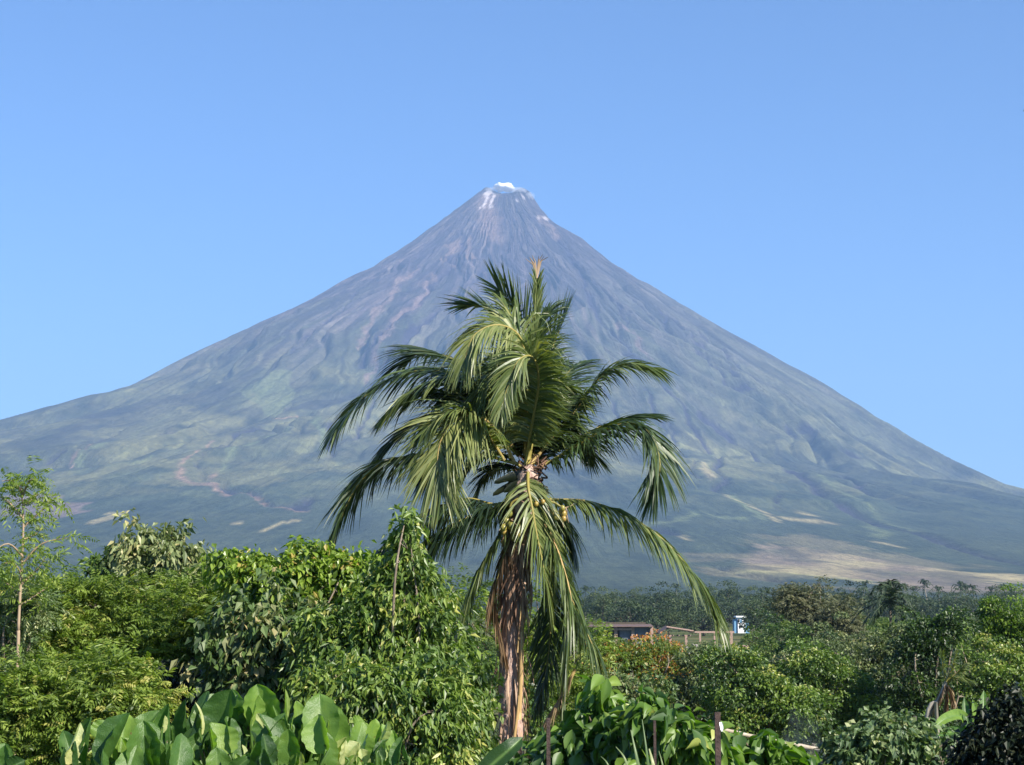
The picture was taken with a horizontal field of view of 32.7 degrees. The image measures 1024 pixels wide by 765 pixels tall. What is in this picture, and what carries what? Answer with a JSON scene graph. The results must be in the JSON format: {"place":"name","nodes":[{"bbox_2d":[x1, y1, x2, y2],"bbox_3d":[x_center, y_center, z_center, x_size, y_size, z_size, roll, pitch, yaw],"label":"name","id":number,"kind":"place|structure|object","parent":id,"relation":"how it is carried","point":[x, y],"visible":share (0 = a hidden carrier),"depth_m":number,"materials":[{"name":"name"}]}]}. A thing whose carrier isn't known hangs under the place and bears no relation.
{"place":"outdoors","nodes":[
{"label":"outdoors","id":0,"kind":"place"},
{"bbox_2d":[493,182,514,192],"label":"cloud","id":1,"kind":"structure","parent":0,"point":[499,187],"depth_m":10090.78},
{"bbox_2d":[0,187,1023,615],"bbox_3d":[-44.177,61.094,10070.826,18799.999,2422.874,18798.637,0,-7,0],"label":"volcano","id":2,"kind":"structure","parent":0,"point":[802,477],"depth_m":7066.67},
{"bbox_2d":[0,0,1023,488],"label":"sky","id":3,"kind":"structure","parent":0,"point":[836,187],"materials":[{"name":"blue"}]},
{"bbox_2d":[204,616,962,764],"bbox_3d":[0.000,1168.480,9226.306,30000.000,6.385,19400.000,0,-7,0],"label":"ground","id":4,"kind":"structure","parent":0,"point":[692,638],"depth_m":412.75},
{"bbox_2d":[0,743,24,764],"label":"heart leaf plant","id":5,"kind":"object","parent":4,"relation":"on","point":[7,757],"visible":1,"depth_m":7.77,"materials":[{"name":"plant"}]},
{"bbox_2d":[0,571,80,674],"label":"leadtree","id":6,"kind":"object","parent":4,"relation":"on","point":[29,625],"visible":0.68,"depth_m":24.83,"materials":[{"name":"green plant"}]},
{"bbox_2d":[0,455,99,754],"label":"leadtree","id":7,"kind":"object","parent":4,"relation":"on","point":[11,485],"visible":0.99,"depth_m":23.94,"materials":[{"name":"plant"}]},
{"bbox_2d":[0,560,131,678],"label":"leadtree","id":8,"kind":"object","parent":4,"relation":"on","point":[53,639],"visible":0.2,"depth_m":26.69,"materials":[{"name":"green plant"}]},
{"bbox_2d":[0,635,199,764],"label":"leadtree","id":9,"kind":"object","parent":4,"relation":"on","point":[42,713],"visible":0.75,"depth_m":21.22,"materials":[{"name":"green plant"}]},
{"bbox_2d":[77,534,126,598],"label":"breadfruit tree","id":10,"kind":"object","parent":4,"relation":"on","point":[93,561],"visible":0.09,"depth_m":31.50,"materials":[{"name":"green plant"}]},
{"bbox_2d":[32,562,188,677],"bbox_3d":[-6.207,7.203,27.325,3.960,8.709,2.943,0,-7,0],"label":"leadtree","id":11,"kind":"object","parent":4,"relation":"on","point":[105,601],"visible":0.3,"depth_m":27.25,"materials":[{"name":"green plant"}]},
{"bbox_2d":[58,703,192,764],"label":"heart leaf plant","id":12,"kind":"object","parent":4,"relation":"on","point":[125,738],"visible":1,"depth_m":7.78,"materials":[{"name":"plant"}]},
{"bbox_2d":[100,507,213,618],"bbox_3d":[-6.303,7.030,30.381,2.638,9.690,2.105,0,-7,0],"label":"breadfruit tree","id":13,"kind":"object","parent":4,"relation":"on","point":[153,550],"visible":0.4,"depth_m":30.52,"materials":[{"name":"green plant"}]},
{"bbox_2d":[113,565,243,760],"bbox_3d":[-4.849,7.117,26.349,2.678,8.689,2.608,5,-9,-35],"label":"leadtree","id":14,"kind":"object","parent":4,"relation":"on","point":[165,636],"visible":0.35,"depth_m":26.30,"materials":[{"name":"green plant"}]},
{"bbox_2d":[148,657,253,758],"bbox_3d":[-4.400,7.452,23.740,2.256,7.348,1.600,0,-7,0],"label":"shrub","id":15,"kind":"object","parent":4,"relation":"on","point":[175,683],"visible":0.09,"depth_m":24.02,"materials":[{"name":"green plant"}]},
{"bbox_2d":[188,548,234,603],"bbox_3d":[-4.659,7.133,27.791,1.332,8.953,1.373,0,-7,0],"label":"shrub","id":16,"kind":"object","parent":4,"relation":"on","point":[196,566],"visible":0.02,"depth_m":28.34,"materials":[{"name":"green plant"}]},
{"bbox_2d":[169,567,326,723],"bbox_3d":[-3.345,6.731,23.068,2.428,8.542,1.604,0,-7,0],"label":"shrub","id":17,"kind":"object","parent":4,"relation":"on","point":[256,651],"visible":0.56,"depth_m":23.24,"materials":[{"name":"green plant"}]},
{"bbox_2d":[169,684,374,764],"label":"heart leaf plant","id":18,"kind":"object","parent":4,"relation":"on","point":[223,724],"visible":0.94,"depth_m":8.24,"materials":[{"name":"plant"}]},
{"bbox_2d":[189,535,383,618],"bbox_3d":[-3.133,6.672,24.364,2.965,9.070,1.586,0,-7,0],"label":"vine covered tree","id":19,"kind":"object","parent":4,"relation":"on","point":[318,571],"visible":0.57,"depth_m":24.57,"materials":[{"name":"green plant"}]},
{"bbox_2d":[20,552,560,762],"bbox_3d":[-5.096,7.971,35.331,12.552,9.066,3.296,0,-7,0],"label":"dark tree","id":20,"kind":"object","parent":4,"relation":"on","point":[475,611],"depth_m":35.46,"materials":[{"name":"green plant"}]},
{"bbox_2d":[337,715,410,764],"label":"heart leaf plant","id":21,"kind":"object","parent":4,"relation":"on","point":[386,750],"visible":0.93,"depth_m":8.65,"materials":[{"name":"plant"}]},
{"bbox_2d":[278,501,480,699],"bbox_3d":[-1.670,6.061,21.895,2.635,9.138,1.992,0,-7,0],"label":"mango tree","id":22,"kind":"object","parent":4,"relation":"on","point":[399,605],"visible":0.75,"depth_m":22.03,"materials":[{"name":"green plant"}]},
{"bbox_2d":[275,638,496,764],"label":"shrub","id":23,"kind":"object","parent":4,"relation":"on","point":[422,704],"visible":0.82,"depth_m":19.87,"materials":[{"name":"green plant"}]},
{"bbox_2d":[444,641,506,764],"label":"shrub","id":24,"kind":"object","parent":4,"relation":"on","point":[479,668],"visible":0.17,"depth_m":26.45,"materials":[{"name":"green plant"}]},
{"bbox_2d":[463,636,496,665],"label":"leafy tree","id":25,"kind":"object","parent":4,"relation":"on","point":[490,644],"visible":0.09,"depth_m":176.15,"materials":[{"name":"green plant"}]},
{"bbox_2d":[478,737,522,764],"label":"banana plant","id":26,"kind":"object","parent":4,"relation":"on","point":[505,752],"visible":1,"depth_m":8.83,"materials":[{"name":"green plant"}]},
{"bbox_2d":[314,256,732,762],"bbox_3d":[0.174,4.777,30.282,7.169,14.354,4.644,0,-7,0],"label":"coconut palm","id":27,"kind":"object","parent":4,"relation":"on","point":[521,396],"visible":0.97,"depth_m":29.59,"materials":[{"name":"green plant"}]},
{"bbox_2d":[436,563,631,741],"bbox_3d":[0.110,8.790,41.270,5.560,9.001,3.777,3,-8,-19],"label":"leadtree","id":28,"kind":"object","parent":4,"relation":"on","point":[577,685],"visible":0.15,"depth_m":41.31,"materials":[{"name":"green plant"}]},
{"bbox_2d":[505,720,563,764],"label":"leaf shrub","id":29,"kind":"object","parent":4,"relation":"on","point":[516,760],"visible":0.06,"depth_m":13.71,"materials":[{"name":"green plant"}]},
{"bbox_2d":[546,718,549,764],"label":"fence post","id":30,"kind":"object","parent":4,"relation":"on","point":[548,737],"visible":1,"depth_m":10.31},
{"bbox_2d":[520,674,652,764],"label":"leaf shrub","id":31,"kind":"object","parent":4,"relation":"on","point":[589,733],"visible":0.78,"depth_m":12.67,"materials":[{"name":"green plant"}]},
{"bbox_2d":[579,586,598,619],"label":"distant tree","id":32,"kind":"object","parent":4,"relation":"on","point":[591,587],"visible":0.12,"depth_m":782.15,"materials":[{"name":"green plant"}]},
{"bbox_2d":[581,592,597,621],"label":"distant tree","id":33,"kind":"object","parent":4,"relation":"on","point":[589,601],"visible":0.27,"depth_m":675.41,"materials":[{"name":"green plant"}]},
{"bbox_2d":[585,590,617,621],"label":"distant tree","id":34,"kind":"object","parent":4,"relation":"on","point":[598,610],"visible":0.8,"depth_m":475.51,"materials":[{"name":"green plant"}]},
{"bbox_2d":[595,586,622,621],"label":"distant tree","id":35,"kind":"object","parent":4,"relation":"on","point":[611,595],"visible":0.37,"depth_m":609.14,"materials":[{"name":"green plant"}]},
{"bbox_2d":[586,596,633,620],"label":"distant tree","id":36,"kind":"object","parent":4,"relation":"on","point":[591,607],"visible":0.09,"depth_m":665.29,"materials":[{"name":"green plant"}]},
{"bbox_2d":[585,622,652,644],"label":"open shed","id":37,"kind":"structure","parent":4,"relation":"on","point":[627,630],"depth_m":327.12,"materials":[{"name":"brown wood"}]},
{"bbox_2d":[614,592,635,620],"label":"distant tree","id":38,"kind":"object","parent":4,"relation":"on","point":[621,602],"visible":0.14,"depth_m":627.04,"materials":[{"name":"green plant"}]},
{"bbox_2d":[602,719,662,764],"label":"grass clump","id":39,"kind":"object","parent":4,"relation":"on","point":[647,759],"visible":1,"depth_m":9.32,"materials":[{"name":"green plant"}]},
{"bbox_2d":[601,597,664,626],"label":"distant tree","id":40,"kind":"object","parent":4,"relation":"on","point":[643,614],"visible":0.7,"depth_m":414.03,"materials":[{"name":"green plant"}]},
{"bbox_2d":[627,586,646,601],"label":"distant tree","id":41,"kind":"object","parent":4,"relation":"on","point":[636,595],"visible":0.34,"depth_m":700.57,"materials":[{"name":"green plant"}]},
{"bbox_2d":[570,629,704,709],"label":"orange flush tree","id":42,"kind":"object","parent":4,"relation":"on","point":[644,653],"visible":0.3,"depth_m":66.67,"materials":[{"name":"green plant"}]},
{"bbox_2d":[602,658,682,709],"bbox_3d":[3.284,11.053,49.017,3.106,6.528,2.292,0,-7,0],"label":"shrub","id":43,"kind":"object","parent":4,"relation":"on","point":[629,686],"visible":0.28,"depth_m":49.19,"materials":[{"name":"green plant"}]},
{"bbox_2d":[635,586,665,610],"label":"distant tree","id":44,"kind":"object","parent":4,"relation":"on","point":[643,599],"visible":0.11,"depth_m":595.76,"materials":[{"name":"green plant"}]},
{"bbox_2d":[653,720,655,764],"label":"fence post","id":45,"kind":"object","parent":4,"relation":"on","point":[654,732],"visible":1,"depth_m":10.80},
{"bbox_2d":[636,591,677,633],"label":"distant tree","id":46,"kind":"object","parent":4,"relation":"on","point":[663,606],"visible":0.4,"depth_m":444.99,"materials":[{"name":"green plant"}]},
{"bbox_2d":[632,595,692,626],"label":"distant tree","id":47,"kind":"object","parent":4,"relation":"on","point":[680,604],"visible":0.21,"depth_m":560.38,"materials":[{"name":"green plant"}]},
{"bbox_2d":[644,581,684,613],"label":"distant tree","id":48,"kind":"object","parent":4,"relation":"on","point":[668,596],"visible":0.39,"depth_m":561.87,"materials":[{"name":"green plant"}]},
{"bbox_2d":[656,601,686,634],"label":"distant tree","id":49,"kind":"object","parent":4,"relation":"on","point":[673,617],"visible":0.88,"depth_m":425.09,"materials":[{"name":"green plant"}]},
{"bbox_2d":[657,626,693,644],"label":"open shed","id":50,"kind":"structure","parent":4,"relation":"on","point":[662,629],"depth_m":326.84,"materials":[{"name":"metal"}]},
{"bbox_2d":[607,681,748,764],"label":"leaf shrub","id":51,"kind":"object","parent":4,"relation":"on","point":[684,738],"visible":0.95,"depth_m":12.03,"materials":[{"name":"green plant"}]},
{"bbox_2d":[667,640,694,664],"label":"leafy tree","id":52,"kind":"object","parent":4,"relation":"on","point":[684,647],"visible":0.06,"depth_m":197.79,"materials":[{"name":"green plant"}]},
{"bbox_2d":[676,593,703,622],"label":"distant tree","id":53,"kind":"object","parent":4,"relation":"on","point":[687,604],"visible":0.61,"depth_m":475.37,"materials":[{"name":"green plant"}]},
{"bbox_2d":[686,582,711,599],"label":"distant tree","id":54,"kind":"object","parent":4,"relation":"on","point":[697,591],"visible":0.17,"depth_m":666.66,"materials":[{"name":"green plant"}]},
{"bbox_2d":[678,606,729,635],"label":"distant tree","id":55,"kind":"object","parent":4,"relation":"on","point":[701,615],"visible":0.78,"depth_m":414.98,"materials":[{"name":"green plant"}]},
{"bbox_2d":[685,596,738,624],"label":"distant tree","id":56,"kind":"object","parent":4,"relation":"on","point":[698,601],"visible":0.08,"depth_m":585.56,"materials":[{"name":"green plant"}]},
{"bbox_2d":[664,641,760,722],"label":"leafy tree","id":57,"kind":"object","parent":4,"relation":"on","point":[690,681],"visible":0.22,"depth_m":60.79,"materials":[{"name":"green plant"}]},
{"bbox_2d":[680,631,747,649],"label":"fence","id":58,"kind":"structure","parent":4,"relation":"on","point":[730,632],"depth_m":295.97,"materials":[{"name":"brown wood"}]},
{"bbox_2d":[708,586,723,602],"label":"distant tree","id":59,"kind":"object","parent":4,"relation":"on","point":[714,589],"visible":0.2,"depth_m":780.04,"materials":[{"name":"green plant"}]},
{"bbox_2d":[714,712,720,764],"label":"fence post","id":60,"kind":"object","parent":4,"relation":"on","point":[717,718],"visible":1,"depth_m":9.81,"materials":[{"name":"wood"}]},
{"bbox_2d":[704,599,746,624],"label":"distant tree","id":61,"kind":"object","parent":4,"relation":"on","point":[733,610],"visible":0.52,"depth_m":571.88,"materials":[{"name":"green plant"}]},
{"bbox_2d":[713,579,744,623],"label":"distant tree","id":62,"kind":"object","parent":4,"relation":"on","point":[727,592],"visible":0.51,"depth_m":634.20,"materials":[{"name":"green plant"}]},
{"bbox_2d":[729,596,774,620],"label":"distant tree","id":63,"kind":"object","parent":4,"relation":"on","point":[748,601],"visible":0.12,"depth_m":598.11,"materials":[{"name":"green plant"}]},
{"bbox_2d":[737,599,767,630],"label":"distant tree","id":64,"kind":"object","parent":4,"relation":"on","point":[753,619],"visible":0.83,"depth_m":376.10,"materials":[{"name":"green plant"}]},
{"bbox_2d":[739,629,775,650],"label":"leafy tree","id":65,"kind":"object","parent":4,"relation":"on","point":[750,641],"visible":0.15,"depth_m":236.84,"materials":[{"name":"green plant"}]},
{"bbox_2d":[745,585,771,599],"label":"distant tree","id":66,"kind":"object","parent":4,"relation":"on","point":[755,587],"visible":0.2,"depth_m":662.74,"materials":[{"name":"green plant"}]},
{"bbox_2d":[738,587,784,626],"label":"distant tree","id":67,"kind":"object","parent":4,"relation":"on","point":[765,591],"visible":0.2,"depth_m":435.85,"materials":[{"name":"green plant"}]},
{"bbox_2d":[753,586,777,617],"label":"distant tree","id":68,"kind":"object","parent":4,"relation":"on","point":[761,595],"visible":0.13,"depth_m":636.07,"materials":[{"name":"green plant"}]},
{"bbox_2d":[712,728,819,755],"bbox_3d":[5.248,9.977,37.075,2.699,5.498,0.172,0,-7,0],"label":"bamboo rail","id":69,"kind":"object","parent":4,"relation":"on","point":[807,747],"visible":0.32,"depth_m":37.31,"materials":[{"name":"wood"}]},
{"bbox_2d":[690,640,842,742],"bbox_3d":[8.324,11.870,56.748,4.921,6.932,3.820,0,-7,0],"label":"leafy tree","id":70,"kind":"object","parent":4,"relation":"on","point":[745,698],"visible":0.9,"depth_m":56.44,"materials":[{"name":"green plant"}]},
{"bbox_2d":[751,617,784,655],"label":"leafy tree","id":71,"kind":"object","parent":4,"relation":"on","point":[780,631],"visible":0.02,"depth_m":177.01,"materials":[{"name":"green plant"}]},
{"bbox_2d":[713,721,822,764],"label":"leaf shrub","id":72,"kind":"object","parent":4,"relation":"on","point":[764,747],"visible":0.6,"depth_m":12.85,"materials":[{"name":"green plant"}]},
{"bbox_2d":[743,607,796,630],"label":"distant tree","id":73,"kind":"object","parent":4,"relation":"on","point":[772,611],"visible":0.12,"depth_m":414.85,"materials":[{"name":"green plant"}]},
{"bbox_2d":[735,608,839,671],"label":"leafy tree","id":74,"kind":"object","parent":4,"relation":"on","point":[791,633],"visible":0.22,"depth_m":127.63,"materials":[{"name":"green plant"}]},
{"bbox_2d":[757,622,846,666],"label":"leafy tree","id":75,"kind":"object","parent":4,"relation":"on","point":[786,653],"visible":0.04,"depth_m":102.75,"materials":[{"name":"green plant"}]},
{"bbox_2d":[746,574,866,656],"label":"wispy tree","id":76,"kind":"object","parent":4,"relation":"on","point":[793,601],"visible":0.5,"depth_m":158.00,"materials":[{"name":"green plant"}]},
{"bbox_2d":[769,635,893,758],"bbox_3d":[11.900,12.868,64.794,5.633,6.844,3.876,0,-7,0],"label":"leafy tree","id":77,"kind":"object","parent":4,"relation":"on","point":[827,667],"visible":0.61,"depth_m":64.36,"materials":[{"name":"green plant"}]},
{"bbox_2d":[802,592,869,650],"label":"wispy tree","id":78,"kind":"object","parent":4,"relation":"on","point":[841,624],"visible":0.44,"depth_m":153.62,"materials":[{"name":"green plant"}]},
{"bbox_2d":[814,611,874,654],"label":"leafy tree","id":79,"kind":"object","parent":4,"relation":"on","point":[846,615],"visible":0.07,"depth_m":131.71,"materials":[{"name":"green plant"}]},
{"bbox_2d":[827,580,873,619],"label":"distant tree","id":80,"kind":"object","parent":4,"relation":"on","point":[859,597],"visible":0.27,"depth_m":561.03,"materials":[{"name":"green plant"}]},
{"bbox_2d":[856,585,886,616],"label":"distant tree","id":81,"kind":"object","parent":4,"relation":"on","point":[872,598],"visible":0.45,"depth_m":561.91,"materials":[{"name":"green plant"}]},
{"bbox_2d":[809,622,943,693],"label":"leafy tree","id":82,"kind":"object","parent":4,"relation":"on","point":[864,658],"visible":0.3,"depth_m":80.58,"materials":[{"name":"green plant"}]},
{"bbox_2d":[790,664,962,756],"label":"leafy tree","id":83,"kind":"object","parent":4,"relation":"on","point":[894,701],"visible":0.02,"depth_m":85.04,"materials":[{"name":"green plant"}]},
{"bbox_2d":[864,617,897,636],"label":"leafy tree","id":84,"kind":"object","parent":4,"relation":"on","point":[877,624],"visible":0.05,"depth_m":209.36,"materials":[{"name":"green plant"}]},
{"bbox_2d":[812,701,960,764],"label":"shrub","id":85,"kind":"object","parent":4,"relation":"on","point":[884,738],"visible":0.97,"depth_m":23.32,"materials":[{"name":"green plant"}]},
{"bbox_2d":[876,592,900,622],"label":"distant tree","id":86,"kind":"object","parent":4,"relation":"on","point":[887,613],"visible":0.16,"depth_m":568.07,"materials":[{"name":"green plant"}]},
{"bbox_2d":[850,579,931,629],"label":"coconut palm","id":87,"kind":"object","parent":4,"relation":"on","point":[890,587],"visible":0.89,"depth_m":140.48,"materials":[{"name":"green plant"}]},
{"bbox_2d":[875,583,926,619],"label":"distant tree","id":88,"kind":"object","parent":4,"relation":"on","point":[914,598],"visible":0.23,"depth_m":592.02,"materials":[{"name":"green plant"}]},
{"bbox_2d":[906,585,919,595],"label":"distant palm","id":89,"kind":"object","parent":4,"relation":"on","point":[913,589],"visible":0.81,"depth_m":750.39,"materials":[{"name":"green plant"}]},
{"bbox_2d":[895,596,943,620],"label":"distant tree","id":90,"kind":"object","parent":4,"relation":"on","point":[933,606],"visible":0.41,"depth_m":594.40,"materials":[{"name":"green plant"}]},
{"bbox_2d":[877,605,970,653],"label":"leafy tree","id":91,"kind":"object","parent":4,"relation":"on","point":[884,626],"visible":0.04,"depth_m":137.87,"materials":[{"name":"green plant"}]},
{"bbox_2d":[869,604,979,746],"bbox_3d":[14.963,12.044,62.941,4.084,8.030,2.990,0,-7,0],"label":"leafy tree","id":92,"kind":"object","parent":4,"relation":"on","point":[924,643],"visible":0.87,"depth_m":62.76,"materials":[{"name":"green plant"}]},
{"bbox_2d":[915,579,934,596],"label":"distant palm","id":93,"kind":"object","parent":4,"relation":"on","point":[924,583],"visible":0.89,"depth_m":798.68,"materials":[{"name":"green plant"}]},
{"bbox_2d":[916,600,945,617],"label":"distant tree","id":94,"kind":"object","parent":4,"relation":"on","point":[935,608],"visible":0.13,"depth_m":638.81,"materials":[{"name":"green plant"}]},
{"bbox_2d":[934,702,939,736],"bbox_3d":[11.066,10.980,44.980,0.184,5.399,0.095,0,-7,0],"label":"pole","id":95,"kind":"object","parent":4,"relation":"on","point":[936,709],"visible":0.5,"depth_m":45.25,"materials":[{"name":"grey wood"}]},
{"bbox_2d":[928,585,946,599],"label":"distant palm","id":96,"kind":"object","parent":4,"relation":"on","point":[938,588],"visible":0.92,"depth_m":726.43,"materials":[{"name":"green plant"}]},
{"bbox_2d":[925,647,977,719],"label":"dead palm","id":97,"kind":"object","parent":4,"relation":"on","point":[946,687],"visible":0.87,"depth_m":55.14,"materials":[{"name":"brown plant"}]},
{"bbox_2d":[938,585,979,618],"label":"distant tree","id":98,"kind":"object","parent":4,"relation":"on","point":[966,598],"visible":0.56,"depth_m":633.41,"materials":[{"name":"green plant"}]},
{"bbox_2d":[935,691,987,735],"bbox_3d":[8.647,9.065,33.067,1.636,6.343,0.428,2,-8,-19],"label":"banana plant","id":99,"kind":"object","parent":4,"relation":"on","point":[950,715],"visible":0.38,"depth_m":33.43,"materials":[{"name":"green plant"}]},
{"bbox_2d":[955,589,975,604],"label":"distant tree","id":100,"kind":"object","parent":4,"relation":"on","point":[973,592],"visible":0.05,"depth_m":711.74,"materials":[{"name":"green plant"}]},
{"bbox_2d":[929,670,1023,764],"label":"dark tree","id":101,"kind":"object","parent":4,"relation":"on","point":[994,735],"visible":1,"depth_m":15.56,"materials":[{"name":"green plant"}]},
{"bbox_2d":[930,626,1023,713],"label":"leafy tree","id":102,"kind":"object","parent":4,"relation":"on","point":[985,675],"visible":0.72,"depth_m":70.38,"materials":[{"name":"green plant"}]},
{"bbox_2d":[966,582,1023,660],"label":"leafy tree","id":103,"kind":"object","parent":4,"relation":"on","point":[1008,622],"visible":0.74,"depth_m":72.86,"materials":[{"name":"green plant"}]},
{"bbox_2d":[997,583,1022,607],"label":"distant tree","id":104,"kind":"object","parent":4,"relation":"on","point":[1014,593],"visible":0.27,"depth_m":666.88,"materials":[{"name":"green plant"}]},
{"bbox_2d":[1002,591,1023,610],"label":"distant tree","id":105,"kind":"object","parent":4,"relation":"on","point":[1012,599],"visible":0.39,"depth_m":605.38,"materials":[{"name":"green plant"}]},
{"bbox_2d":[733,616,748,632],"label":"white house","id":106,"kind":"structure","parent":0,"point":[736,629],"depth_m":455.87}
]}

